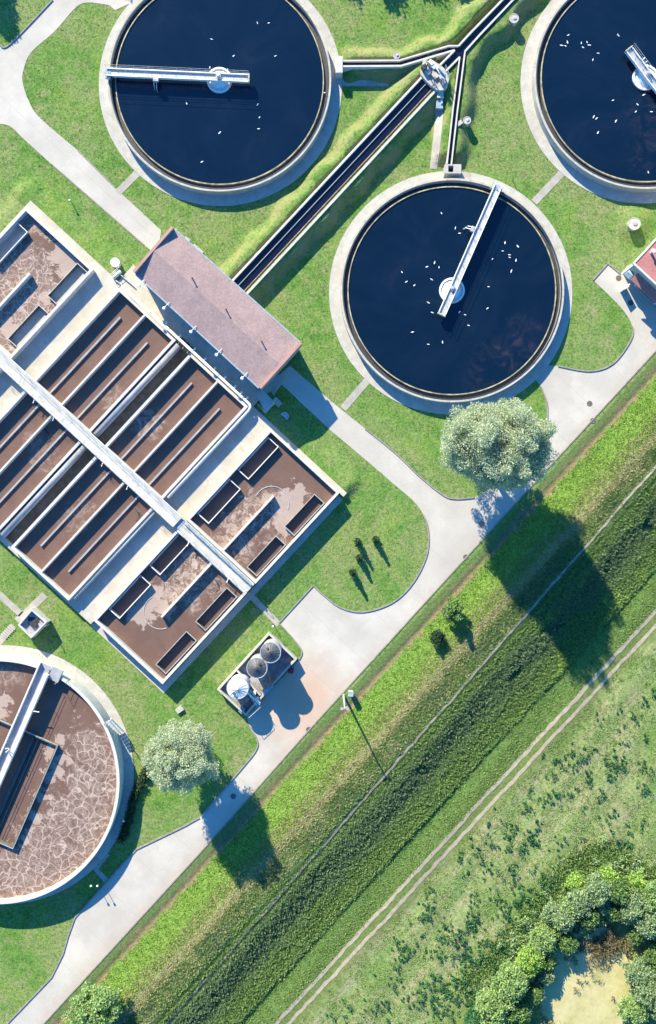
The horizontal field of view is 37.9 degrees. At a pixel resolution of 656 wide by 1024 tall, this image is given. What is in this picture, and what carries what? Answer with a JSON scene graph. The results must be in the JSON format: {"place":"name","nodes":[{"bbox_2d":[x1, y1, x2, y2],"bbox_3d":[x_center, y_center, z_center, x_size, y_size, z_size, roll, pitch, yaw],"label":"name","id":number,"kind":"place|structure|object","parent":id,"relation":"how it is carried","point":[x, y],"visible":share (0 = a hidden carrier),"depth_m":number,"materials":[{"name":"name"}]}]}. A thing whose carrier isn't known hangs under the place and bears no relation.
{"place":"outdoors","nodes":[
{"label":"outdoors","id":0,"kind":"place"},
{"bbox_2d":[0,591,21,615],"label":"path","id":1,"kind":"structure","parent":0,"point":[11,605],"depth_m":111.98,"materials":[{"name":"grey concrete"}]},
{"bbox_2d":[15,592,46,622],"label":"path","id":2,"kind":"structure","parent":0,"point":[39,600],"depth_m":111.98,"materials":[{"name":"grey concrete"}]},
{"bbox_2d":[0,0,160,249],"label":"road","id":3,"kind":"structure","parent":0,"point":[26,122],"depth_m":111.98,"materials":[{"name":"concrete"}]},
{"bbox_2d":[6,348,186,543],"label":"gap floor","id":4,"kind":"structure","parent":0,"point":[104,438],"depth_m":111.97,"materials":[{"name":"concrete"}]},
{"bbox_2d":[0,444,86,537],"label":"air duct","id":5,"kind":"object","parent":4,"relation":"on","point":[38,496],"visible":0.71,"depth_m":110.36,"materials":[{"name":"metal"}]},
{"bbox_2d":[115,171,139,194],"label":"path","id":6,"kind":"structure","parent":0,"point":[127,182],"depth_m":111.98,"materials":[{"name":"grey concrete"}]},
{"bbox_2d":[251,595,280,625],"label":"path","id":7,"kind":"structure","parent":0,"point":[257,602],"depth_m":111.98,"materials":[{"name":"grey concrete"}]},
{"bbox_2d":[0,0,655,1023],"bbox_3d":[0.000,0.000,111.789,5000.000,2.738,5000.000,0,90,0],"label":"ground","id":8,"kind":"structure","parent":0,"point":[20,950],"depth_m":112.00,"materials":[{"name":"green plant"}]},
{"bbox_2d":[18,608,50,637],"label":"valve pit","id":9,"kind":"object","parent":8,"relation":"on","point":[34,622],"visible":1,"depth_m":110.78,"materials":[{"name":"concrete"}]},
{"bbox_2d":[0,390,81,531],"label":"wastewater treatment tank","id":10,"kind":"object","parent":8,"relation":"on","point":[32,461],"visible":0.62,"depth_m":111.08,"materials":[{"name":"concrete"}]},
{"bbox_2d":[0,207,94,359],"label":"oxidation basin","id":11,"kind":"object","parent":8,"relation":"on","point":[40,262],"visible":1,"depth_m":111.08,"materials":[{"name":"concrete"}]},
{"bbox_2d":[0,645,133,903],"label":"aeration tank","id":12,"kind":"object","parent":8,"relation":"on","point":[66,786],"visible":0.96,"depth_m":110.14,"materials":[{"name":"concrete"}]},
{"bbox_2d":[0,662,63,786],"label":"access bridge","id":13,"kind":"structure","parent":12,"relation":"on","point":[42,675],"depth_m":109.00,"materials":[{"name":"metal"}]},
{"bbox_2d":[11,456,153,600],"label":"wastewater treatment tank","id":14,"kind":"object","parent":8,"relation":"on","point":[76,535],"visible":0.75,"depth_m":111.08,"materials":[{"name":"concrete"}]},
{"bbox_2d":[74,511,155,599],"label":"air pipe","id":15,"kind":"object","parent":14,"relation":"attached to","point":[114,555],"visible":0.91,"depth_m":110.36,"materials":[{"name":"grey metal"}]},
{"bbox_2d":[61,981,122,1023],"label":"tree","id":16,"kind":"object","parent":8,"relation":"on","point":[102,1008],"visible":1,"depth_m":107.73,"materials":[{"name":"green plant"}]},
{"bbox_2d":[51,163,143,244],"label":"kerb","id":17,"kind":"structure","parent":8,"relation":"on","point":[97,203],"depth_m":111.95,"materials":[{"name":"concrete"}]},
{"bbox_2d":[6,817,199,1023],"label":"kerb","id":18,"kind":"structure","parent":8,"relation":"on","point":[89,901],"depth_m":111.87,"materials":[{"name":"concrete"}]},
{"bbox_2d":[34,288,176,433],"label":"wastewater treatment tank","id":19,"kind":"object","parent":8,"relation":"on","point":[105,360],"visible":0.92,"depth_m":111.08,"materials":[{"name":"concrete"}]},
{"bbox_2d":[93,343,180,436],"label":"air duct","id":20,"kind":"object","parent":19,"relation":"attached to","point":[137,389],"visible":1,"depth_m":110.36,"materials":[{"name":"metal"}]},
{"bbox_2d":[115,754,154,843],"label":"hedge","id":21,"kind":"object","parent":8,"relation":"on","point":[142,778],"visible":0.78,"depth_m":111.41,"materials":[{"name":"green plant"}]},
{"bbox_2d":[94,529,246,683],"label":"oxidation basin","id":22,"kind":"object","parent":8,"relation":"on","point":[188,607],"visible":0.98,"depth_m":111.08,"materials":[{"name":"concrete"}]},
{"bbox_2d":[179,521,253,591],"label":"walkway bridge","id":23,"kind":"structure","parent":22,"relation":"on","point":[228,567],"depth_m":110.10,"materials":[{"name":"metal"}]},
{"bbox_2d":[0,200,345,623],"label":"concrete platform","id":24,"kind":"structure","parent":8,"relation":"on","point":[56,335],"depth_m":111.30,"materials":[{"name":"grey concrete"}]},
{"bbox_2d":[0,349,228,581],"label":"walkway bridge","id":25,"kind":"structure","parent":24,"relation":"on","point":[91,442],"depth_m":109.85,"materials":[{"name":"white paint"}]},
{"bbox_2d":[178,338,193,353],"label":"pipe rack","id":26,"kind":"object","parent":24,"relation":"on","point":[188,344],"visible":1,"depth_m":110.59,"materials":[{"name":"metal"}]},
{"bbox_2d":[121,285,251,497],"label":"air pipe","id":27,"kind":"object","parent":26,"relation":"on","point":[179,339],"visible":1,"depth_m":110.31,"materials":[{"name":"white metal"}]},
{"bbox_2d":[256,390,282,412],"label":"loading landing","id":28,"kind":"object","parent":24,"relation":"on","point":[267,402],"visible":1,"depth_m":110.80,"materials":[{"name":"concrete"}]},
{"bbox_2d":[105,353,248,499],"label":"wastewater treatment tank","id":29,"kind":"object","parent":8,"relation":"on","point":[176,426],"visible":0.93,"depth_m":111.08,"materials":[{"name":"concrete"}]},
{"bbox_2d":[139,719,219,796],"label":"willow tree","id":30,"kind":"object","parent":8,"relation":"on","point":[183,758],"visible":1,"depth_m":102.58,"materials":[{"name":"green plant"}]},
{"bbox_2d":[91,495,342,692],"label":"apron","id":31,"kind":"object","parent":8,"relation":"on","point":[247,598],"visible":0.89,"depth_m":111.94,"materials":[{"name":"concrete"}]},
{"bbox_2d":[133,226,301,389],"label":"plant building","id":32,"kind":"structure","parent":8,"relation":"on","point":[241,330],"depth_m":107.09,"materials":[{"name":"tile"}]},
{"bbox_2d":[99,0,341,205],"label":"clarifier","id":33,"kind":"object","parent":8,"relation":"on","point":[166,138],"visible":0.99,"depth_m":111.00,"materials":[{"name":"liquid"}]},
{"bbox_2d":[104,64,249,92],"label":"scraper bridge","id":34,"kind":"structure","parent":33,"relation":"on","point":[148,73],"depth_m":110.05,"materials":[{"name":"metal"}]},
{"bbox_2d":[336,56,342,77],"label":"outlet box","id":35,"kind":"object","parent":33,"relation":"on","point":[339,66],"visible":1,"depth_m":110.44,"materials":[{"name":"concrete"}]},
{"bbox_2d":[217,631,296,715],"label":"silo yard","id":36,"kind":"structure","parent":8,"relation":"on","point":[281,665],"depth_m":111.88,"materials":[{"name":"concrete"}]},
{"bbox_2d":[226,673,249,698],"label":"silo","id":37,"kind":"object","parent":36,"relation":"on","point":[237,687],"visible":1,"depth_m":108.65,"materials":[{"name":"white paint"}]},
{"bbox_2d":[246,653,268,678],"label":"silo","id":38,"kind":"object","parent":36,"relation":"on","point":[257,667],"visible":0.98,"depth_m":107.39,"materials":[{"name":"metal"}]},
{"bbox_2d":[260,638,281,662],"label":"silo","id":39,"kind":"object","parent":36,"relation":"on","point":[270,650],"visible":0.99,"depth_m":107.40,"materials":[{"name":"metal"}]},
{"bbox_2d":[186,428,339,583],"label":"oxidation basin","id":40,"kind":"object","parent":8,"relation":"on","point":[242,525],"visible":1,"depth_m":111.08,"materials":[{"name":"concrete"}]},
{"bbox_2d":[232,77,436,293],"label":"channel","id":41,"kind":"object","parent":8,"relation":"on","point":[384,128],"visible":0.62,"depth_m":110.90,"materials":[{"name":"concrete"}]},
{"bbox_2d":[43,350,655,1023],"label":"kerb","id":42,"kind":"structure","parent":8,"relation":"on","point":[347,688],"depth_m":111.94,"materials":[{"name":"concrete"}]},
{"bbox_2d":[313,514,428,612],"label":"kerb","id":43,"kind":"structure","parent":8,"relation":"on","point":[398,597],"depth_m":111.87,"materials":[{"name":"concrete"}]},
{"bbox_2d":[113,417,655,1023],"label":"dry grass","id":44,"kind":"structure","parent":8,"relation":"on","point":[287,841],"depth_m":110.69,"materials":[{"name":"green plant"}]},
{"bbox_2d":[122,445,655,1023],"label":"herbs","id":45,"kind":"object","parent":8,"relation":"on","point":[338,813],"visible":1,"depth_m":110.55,"materials":[{"name":"green plant"}]},
{"bbox_2d":[343,45,458,71],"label":"channel","id":46,"kind":"object","parent":8,"relation":"on","point":[444,52],"visible":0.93,"depth_m":110.74,"materials":[{"name":"concrete"}]},
{"bbox_2d":[156,478,655,1023],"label":"herbs","id":47,"kind":"object","parent":8,"relation":"on","point":[532,624],"visible":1,"depth_m":110.65,"materials":[{"name":"green plant"}]},
{"bbox_2d":[166,465,655,1023],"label":"footpath","id":48,"kind":"structure","parent":8,"relation":"on","point":[426,729],"depth_m":110.56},
{"bbox_2d":[169,491,655,1023],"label":"reeds","id":49,"kind":"object","parent":8,"relation":"on","point":[437,757],"visible":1,"depth_m":111.36,"materials":[{"name":"green plant"}]},
{"bbox_2d":[365,428,474,498],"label":"kerb","id":50,"kind":"structure","parent":8,"relation":"on","point":[414,471],"depth_m":111.87,"materials":[{"name":"concrete"}]},
{"bbox_2d":[197,525,655,1023],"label":"herbs","id":51,"kind":"object","parent":8,"relation":"on","point":[433,793],"visible":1,"depth_m":112.15,"materials":[{"name":"green plant"}]},
{"bbox_2d":[420,57,448,91],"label":"distribution chamber","id":52,"kind":"object","parent":8,"relation":"on","point":[434,75],"visible":0.99,"depth_m":110.30,"materials":[{"name":"concrete"}]},
{"bbox_2d":[429,629,445,648],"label":"shrub","id":53,"kind":"object","parent":8,"relation":"on","point":[437,636],"visible":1,"depth_m":109.92,"materials":[{"name":"green plant"}]},
{"bbox_2d":[238,564,655,1023],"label":"verge grass","id":54,"kind":"structure","parent":8,"relation":"on","point":[458,803],"depth_m":112.50,"materials":[{"name":"green plant"}]},
{"bbox_2d":[329,171,571,413],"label":"clarifier","id":55,"kind":"object","parent":8,"relation":"on","point":[506,344],"visible":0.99,"depth_m":111.00,"materials":[{"name":"liquid"}]},
{"bbox_2d":[443,164,460,176],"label":"outlet box","id":56,"kind":"object","parent":55,"relation":"on","point":[456,170],"visible":1,"depth_m":110.58,"materials":[{"name":"concrete"}]},
{"bbox_2d":[437,182,502,316],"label":"scraper bridge","id":57,"kind":"structure","parent":55,"relation":"on","point":[496,189],"depth_m":110.10,"materials":[{"name":"metal"}]},
{"bbox_2d":[441,596,463,622],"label":"tree","id":58,"kind":"object","parent":8,"relation":"on","point":[455,608],"visible":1,"depth_m":109.22,"materials":[{"name":"green plant"}]},
{"bbox_2d":[446,51,465,169],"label":"channel","id":59,"kind":"object","parent":8,"relation":"on","point":[455,107],"visible":0.98,"depth_m":110.91,"materials":[{"name":"concrete"}]},
{"bbox_2d":[463,1005,490,1023],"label":"bush","id":60,"kind":"object","parent":8,"relation":"on","point":[471,1016],"visible":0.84,"depth_m":109.98,"materials":[{"name":"green plant"}]},
{"bbox_2d":[440,0,515,71],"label":"channel","id":61,"kind":"object","parent":8,"relation":"on","point":[480,29],"visible":0.81,"depth_m":110.90,"materials":[{"name":"concrete"}]},
{"bbox_2d":[325,686,655,1023],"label":"weeds","id":62,"kind":"object","parent":8,"relation":"on","point":[520,901],"visible":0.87,"depth_m":112.23,"materials":[{"name":"green plant"}]},
{"bbox_2d":[474,983,514,1023],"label":"bush","id":63,"kind":"object","parent":8,"relation":"on","point":[492,1008],"visible":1,"depth_m":109.03,"materials":[{"name":"green plant"}]},
{"bbox_2d":[438,397,559,495],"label":"willow tree","id":64,"kind":"object","parent":8,"relation":"on","point":[507,447],"visible":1,"depth_m":98.76,"materials":[{"name":"green plant"}]},
{"bbox_2d":[493,961,529,1002],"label":"bush","id":65,"kind":"object","parent":8,"relation":"on","point":[510,980],"visible":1,"depth_m":109.19,"materials":[{"name":"green plant"}]},
{"bbox_2d":[506,998,531,1023],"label":"bush","id":66,"kind":"object","parent":8,"relation":"on","point":[519,1014],"visible":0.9,"depth_m":109.61,"materials":[{"name":"green plant"}]},
{"bbox_2d":[515,944,546,977],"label":"bush","id":67,"kind":"object","parent":8,"relation":"on","point":[529,962],"visible":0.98,"depth_m":109.68,"materials":[{"name":"green plant"}]},
{"bbox_2d":[527,984,545,1006],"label":"bush","id":68,"kind":"object","parent":8,"relation":"on","point":[538,992],"visible":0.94,"depth_m":110.51,"materials":[{"name":"green plant"}]},
{"bbox_2d":[529,921,556,952],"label":"bush","id":69,"kind":"object","parent":8,"relation":"on","point":[544,939],"visible":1,"depth_m":109.87,"materials":[{"name":"green plant"}]},
{"bbox_2d":[537,970,555,985],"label":"bush","id":70,"kind":"object","parent":8,"relation":"on","point":[546,977],"visible":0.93,"depth_m":110.82,"materials":[{"name":"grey plant"}]},
{"bbox_2d":[541,956,555,973],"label":"bush","id":71,"kind":"object","parent":8,"relation":"on","point":[549,962],"visible":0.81,"depth_m":110.54,"materials":[{"name":"green plant"}]},
{"bbox_2d":[540,899,560,923],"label":"bush","id":72,"kind":"object","parent":8,"relation":"on","point":[548,913],"visible":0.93,"depth_m":110.55,"materials":[{"name":"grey plant"}]},
{"bbox_2d":[467,833,655,1005],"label":"undergrowth","id":73,"kind":"object","parent":8,"relation":"on","point":[534,912],"visible":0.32,"depth_m":111.77,"materials":[{"name":"green plant"}]},
{"bbox_2d":[549,902,578,933],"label":"bush","id":74,"kind":"object","parent":8,"relation":"on","point":[567,923],"visible":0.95,"depth_m":109.86,"materials":[{"name":"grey plant"}]},
{"bbox_2d":[555,932,578,955],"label":"bush","id":75,"kind":"object","parent":8,"relation":"on","point":[567,943],"visible":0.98,"depth_m":110.36,"materials":[{"name":"green plant"}]},
{"bbox_2d":[565,870,585,893],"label":"bush","id":76,"kind":"object","parent":8,"relation":"on","point":[576,881],"visible":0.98,"depth_m":110.63,"materials":[{"name":"green plant"}]},
{"bbox_2d":[565,887,596,918],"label":"bush","id":77,"kind":"object","parent":8,"relation":"on","point":[582,901],"visible":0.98,"depth_m":109.60,"materials":[{"name":"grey plant"}]},
{"bbox_2d":[515,508,649,719],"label":"herbs","id":78,"kind":"object","parent":8,"relation":"on","point":[610,608],"visible":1,"depth_m":112.13,"materials":[{"name":"green plant"}]},
{"bbox_2d":[520,0,655,203],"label":"clarifier","id":79,"kind":"object","parent":8,"relation":"on","point":[570,90],"visible":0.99,"depth_m":111.00,"materials":[{"name":"liquid"}]},
{"bbox_2d":[624,44,655,93],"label":"scraper bridge","id":80,"kind":"structure","parent":79,"relation":"on","point":[640,65],"depth_m":110.04,"materials":[{"name":"metal"}]},
{"bbox_2d":[528,914,649,1023],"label":"marsh grass","id":81,"kind":"structure","parent":8,"relation":"on","point":[630,956],"depth_m":112.35,"materials":[{"name":"green plant"}]},
{"bbox_2d":[578,907,600,930],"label":"bush","id":82,"kind":"object","parent":8,"relation":"on","point":[591,921],"visible":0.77,"depth_m":110.30,"materials":[{"name":"green plant"}]},
{"bbox_2d":[583,869,613,906],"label":"bush","id":83,"kind":"object","parent":8,"relation":"on","point":[602,889],"visible":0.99,"depth_m":109.44,"materials":[{"name":"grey plant"}]},
{"bbox_2d":[564,919,639,1000],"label":"dead brush","id":84,"kind":"object","parent":8,"relation":"on","point":[606,938],"visible":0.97,"depth_m":112.22,"materials":[{"name":"brown plant"}]},
{"bbox_2d":[597,865,619,883],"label":"bush","id":85,"kind":"object","parent":8,"relation":"on","point":[608,873],"visible":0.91,"depth_m":110.47,"materials":[{"name":"green plant"}]},
{"bbox_2d":[606,902,623,922],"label":"bush","id":86,"kind":"object","parent":8,"relation":"on","point":[615,914],"visible":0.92,"depth_m":110.43,"materials":[{"name":"green plant"}]},
{"bbox_2d":[608,874,631,905],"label":"bush","id":87,"kind":"object","parent":8,"relation":"on","point":[620,892],"visible":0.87,"depth_m":109.49,"materials":[{"name":"green plant"}]},
{"bbox_2d":[616,990,651,1023],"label":"bush","id":88,"kind":"object","parent":8,"relation":"on","point":[632,1010],"visible":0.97,"depth_m":109.81,"materials":[{"name":"green plant"}]},
{"bbox_2d":[620,886,647,922],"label":"bush","id":89,"kind":"object","parent":8,"relation":"on","point":[633,908],"visible":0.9,"depth_m":109.38,"materials":[{"name":"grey plant"}]},
{"bbox_2d":[627,217,640,230],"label":"round well","id":90,"kind":"object","parent":8,"relation":"on","point":[633,223],"visible":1,"depth_m":110.85,"materials":[{"name":"concrete"}]},
{"bbox_2d":[623,870,645,894],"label":"bush","id":91,"kind":"object","parent":8,"relation":"on","point":[636,880],"visible":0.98,"depth_m":110.21,"materials":[{"name":"green plant"}]},
{"bbox_2d":[620,956,653,986],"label":"bush","id":92,"kind":"object","parent":8,"relation":"on","point":[639,969],"visible":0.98,"depth_m":109.80,"materials":[{"name":"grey plant"}]},
{"bbox_2d":[627,925,646,945],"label":"bush","id":93,"kind":"object","parent":8,"relation":"on","point":[635,937],"visible":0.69,"depth_m":110.59,"materials":[{"name":"green plant"}]},
{"bbox_2d":[620,238,655,304],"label":"red roof building","id":94,"kind":"structure","parent":8,"relation":"on","point":[639,273],"depth_m":107.36,"materials":[{"name":"concrete"}]},
{"bbox_2d":[629,972,655,1010],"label":"bush","id":95,"kind":"object","parent":8,"relation":"on","point":[645,996],"visible":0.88,"depth_m":109.08,"materials":[{"name":"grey plant"}]},
{"bbox_2d":[632,909,655,939],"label":"bush","id":96,"kind":"object","parent":8,"relation":"on","point":[645,927],"visible":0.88,"depth_m":109.17,"materials":[{"name":"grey plant"}]},
{"bbox_2d":[640,879,655,912],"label":"bush","id":97,"kind":"object","parent":8,"relation":"on","point":[649,895],"visible":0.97,"depth_m":109.45,"materials":[{"name":"green plant"}]},
{"bbox_2d":[641,940,655,971],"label":"bush","id":98,"kind":"object","parent":8,"relation":"on","point":[649,955],"visible":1,"depth_m":110.20,"materials":[{"name":"green plant"}]},
{"bbox_2d":[8,264,655,1023],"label":"service road","id":99,"kind":"structure","parent":0,"point":[340,648],"depth_m":111.98,"materials":[{"name":"concrete"}]},
{"bbox_2d":[340,379,368,410],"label":"path","id":100,"kind":"structure","parent":0,"point":[355,394],"depth_m":111.98,"materials":[{"name":"grey concrete"}]},
{"bbox_2d":[62,379,655,1023],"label":"bank grass","id":101,"kind":"structure","parent":0,"point":[402,675],"depth_m":111.39,"materials":[{"name":"green plant"}]},
{"bbox_2d":[342,79,388,85],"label":"path","id":102,"kind":"structure","parent":0,"point":[364,83],"depth_m":111.97,"materials":[{"name":"grey concrete"}]},
{"bbox_2d":[430,104,443,168],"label":"path","id":103,"kind":"structure","parent":0,"point":[437,136],"depth_m":111.59,"materials":[{"name":"grey concrete"}]},
{"bbox_2d":[275,610,655,1023],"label":"dirt track","id":104,"kind":"structure","parent":0,"point":[472,809],"depth_m":112.49,"materials":[{"name":"beige soil"}]},
{"bbox_2d":[287,624,655,1023],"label":"dirt track","id":105,"kind":"structure","parent":0,"point":[456,842],"depth_m":112.47,"materials":[{"name":"beige soil"}]},
{"bbox_2d":[298,647,655,1023],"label":"meadow grass","id":106,"kind":"structure","parent":0,"point":[529,860],"depth_m":112.38,"materials":[{"name":"green plant"}]},
{"bbox_2d":[532,171,563,203],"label":"path","id":107,"kind":"structure","parent":0,"point":[548,187],"depth_m":111.98,"materials":[{"name":"grey concrete"}]},
{"bbox_2d":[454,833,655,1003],"bbox_3d":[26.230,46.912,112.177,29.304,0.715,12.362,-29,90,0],"label":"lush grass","id":108,"kind":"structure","parent":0,"point":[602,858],"depth_m":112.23,"materials":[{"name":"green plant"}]},
{"bbox_2d":[540,927,632,1023],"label":"pond","id":109,"kind":"structure","parent":0,"point":[591,1002],"depth_m":112.63,"materials":[{"name":"liquid"}]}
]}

